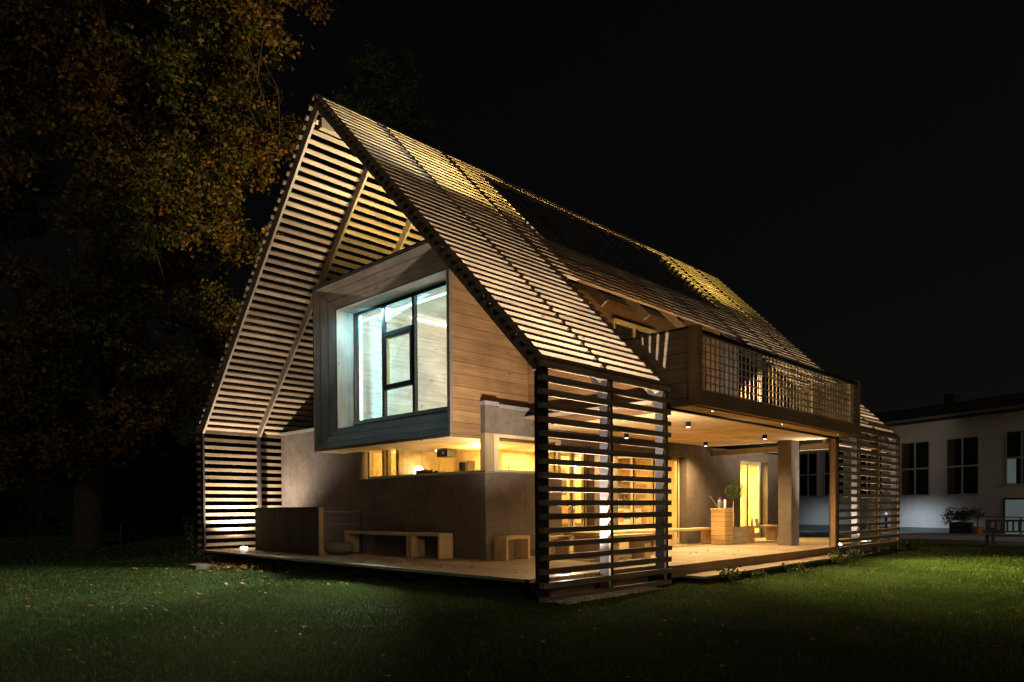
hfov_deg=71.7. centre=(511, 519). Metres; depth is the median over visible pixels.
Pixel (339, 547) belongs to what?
stone bowl
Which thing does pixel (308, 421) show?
plant
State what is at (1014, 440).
window
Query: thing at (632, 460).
glazed door
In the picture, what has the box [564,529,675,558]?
terrace table
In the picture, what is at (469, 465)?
cookbook
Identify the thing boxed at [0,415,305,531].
woodland
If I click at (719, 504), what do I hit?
watering can
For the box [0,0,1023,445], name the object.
sky
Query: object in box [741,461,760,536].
glazed door
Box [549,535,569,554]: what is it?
stool
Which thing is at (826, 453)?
window
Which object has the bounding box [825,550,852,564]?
plant
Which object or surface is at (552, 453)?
glazed door
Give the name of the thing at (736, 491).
ball tree
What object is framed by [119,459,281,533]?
dark bush
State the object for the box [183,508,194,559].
plant
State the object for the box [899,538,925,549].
plant
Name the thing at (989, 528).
garden bench
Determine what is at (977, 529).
terracotta pot
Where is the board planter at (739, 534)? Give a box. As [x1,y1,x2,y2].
[733,526,746,543]
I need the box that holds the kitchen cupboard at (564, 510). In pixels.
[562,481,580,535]
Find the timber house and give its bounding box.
[196,93,899,602]
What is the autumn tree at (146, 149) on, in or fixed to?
on the ground at (154, 530)
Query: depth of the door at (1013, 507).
26.62 m
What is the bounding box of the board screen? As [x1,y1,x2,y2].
[255,507,323,554]
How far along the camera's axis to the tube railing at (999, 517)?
25.86 m
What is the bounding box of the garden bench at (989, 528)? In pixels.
[985,520,1023,551]
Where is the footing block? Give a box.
[186,563,211,569]
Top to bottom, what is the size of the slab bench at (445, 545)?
0.479 m
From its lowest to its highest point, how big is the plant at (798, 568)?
0.212 m
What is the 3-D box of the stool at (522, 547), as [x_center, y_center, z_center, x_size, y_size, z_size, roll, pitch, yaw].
[0.001,0.512,12.983,0.330,0.429,0.620,1,1,44]
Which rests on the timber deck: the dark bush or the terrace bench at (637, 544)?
the terrace bench at (637, 544)
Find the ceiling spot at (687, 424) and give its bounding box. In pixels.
[685,422,690,427]
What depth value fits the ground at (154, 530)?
7.58 m
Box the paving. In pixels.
[799,530,1023,545]
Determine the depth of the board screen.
15.30 m
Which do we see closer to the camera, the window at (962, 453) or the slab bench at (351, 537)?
the slab bench at (351, 537)
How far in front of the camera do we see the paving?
24.05 m
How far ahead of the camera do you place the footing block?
14.79 m
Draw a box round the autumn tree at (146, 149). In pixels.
[0,0,339,547]
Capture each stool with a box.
[494,535,529,560]
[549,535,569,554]
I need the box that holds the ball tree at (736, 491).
[724,481,745,526]
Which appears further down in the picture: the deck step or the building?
the deck step
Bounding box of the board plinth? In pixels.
[710,508,732,544]
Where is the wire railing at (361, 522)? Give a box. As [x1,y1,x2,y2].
[323,490,421,551]
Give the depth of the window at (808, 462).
35.71 m
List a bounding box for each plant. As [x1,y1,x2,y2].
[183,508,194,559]
[304,411,313,427]
[715,564,745,581]
[748,569,766,577]
[781,562,804,571]
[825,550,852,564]
[839,547,875,558]
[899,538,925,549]
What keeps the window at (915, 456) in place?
in the building
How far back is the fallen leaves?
12.44 m
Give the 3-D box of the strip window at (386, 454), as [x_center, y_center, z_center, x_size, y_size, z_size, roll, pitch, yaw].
[-1.367,-1.249,14.318,4.415,0.712,1.736,0,1,18]
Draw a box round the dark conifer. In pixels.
[265,38,444,460]
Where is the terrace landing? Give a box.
[845,532,1023,540]
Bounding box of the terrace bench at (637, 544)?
[594,533,654,560]
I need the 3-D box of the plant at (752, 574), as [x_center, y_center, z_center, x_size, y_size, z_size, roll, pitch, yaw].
[4.250,0.941,12.329,0.321,0.183,0.371,0,1,1]
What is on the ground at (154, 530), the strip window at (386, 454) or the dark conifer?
the dark conifer
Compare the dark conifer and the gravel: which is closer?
the gravel
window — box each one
[353,282,445,425]
[368,434,560,478]
[799,452,817,496]
[823,451,843,496]
[861,449,882,494]
[900,440,930,496]
[944,436,979,495]
[1003,429,1023,485]
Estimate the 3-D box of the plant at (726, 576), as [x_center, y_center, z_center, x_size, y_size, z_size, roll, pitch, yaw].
[3.541,0.872,11.512,0.438,0.320,0.412,-1,1,-32]
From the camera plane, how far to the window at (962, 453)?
28.41 m
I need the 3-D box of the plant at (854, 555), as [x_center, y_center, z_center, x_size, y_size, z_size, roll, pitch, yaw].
[7.966,0.797,16.497,0.757,0.273,0.717,0,1,4]
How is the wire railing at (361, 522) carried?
on the timber deck
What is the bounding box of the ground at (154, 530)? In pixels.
[0,525,1023,681]
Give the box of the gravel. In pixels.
[548,586,665,604]
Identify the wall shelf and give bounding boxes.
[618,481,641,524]
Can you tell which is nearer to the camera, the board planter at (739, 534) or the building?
the board planter at (739, 534)
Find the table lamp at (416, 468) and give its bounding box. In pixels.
[413,466,422,473]
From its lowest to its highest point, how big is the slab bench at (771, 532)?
0.419 m
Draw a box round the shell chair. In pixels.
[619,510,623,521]
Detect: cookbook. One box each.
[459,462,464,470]
[465,461,474,470]
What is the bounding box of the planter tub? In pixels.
[940,506,985,533]
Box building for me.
[757,392,1023,533]
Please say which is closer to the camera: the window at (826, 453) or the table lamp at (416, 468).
the table lamp at (416, 468)
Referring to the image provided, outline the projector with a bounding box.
[437,449,456,457]
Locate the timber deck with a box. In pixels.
[198,537,888,597]
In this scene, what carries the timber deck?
on the ground at (154, 530)
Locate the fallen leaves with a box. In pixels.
[0,536,1020,681]
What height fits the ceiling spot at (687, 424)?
0.100 m
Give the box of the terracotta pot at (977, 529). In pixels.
[973,526,982,533]
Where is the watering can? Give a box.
[710,496,721,507]
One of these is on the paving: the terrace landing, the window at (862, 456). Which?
the terrace landing
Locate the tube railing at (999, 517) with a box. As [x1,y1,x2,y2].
[965,516,1023,534]
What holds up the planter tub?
on the terrace landing
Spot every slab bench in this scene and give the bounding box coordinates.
[344,530,409,556]
[410,532,452,558]
[668,527,710,547]
[746,525,777,541]
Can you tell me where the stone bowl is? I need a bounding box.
[324,542,353,553]
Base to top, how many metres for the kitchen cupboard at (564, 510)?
1.659 m
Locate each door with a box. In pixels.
[550,451,586,550]
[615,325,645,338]
[619,457,679,546]
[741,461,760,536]
[1003,498,1023,533]
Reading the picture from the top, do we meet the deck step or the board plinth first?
the board plinth
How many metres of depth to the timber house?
14.52 m
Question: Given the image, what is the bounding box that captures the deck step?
[681,555,851,583]
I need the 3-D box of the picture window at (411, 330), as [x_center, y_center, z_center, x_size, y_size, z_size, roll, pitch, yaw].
[-2.201,-3.291,14.576,3.700,2.590,0.102,1,1,44]
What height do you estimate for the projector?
0.334 m
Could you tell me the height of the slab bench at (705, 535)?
0.419 m
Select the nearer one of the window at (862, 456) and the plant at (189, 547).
the plant at (189, 547)

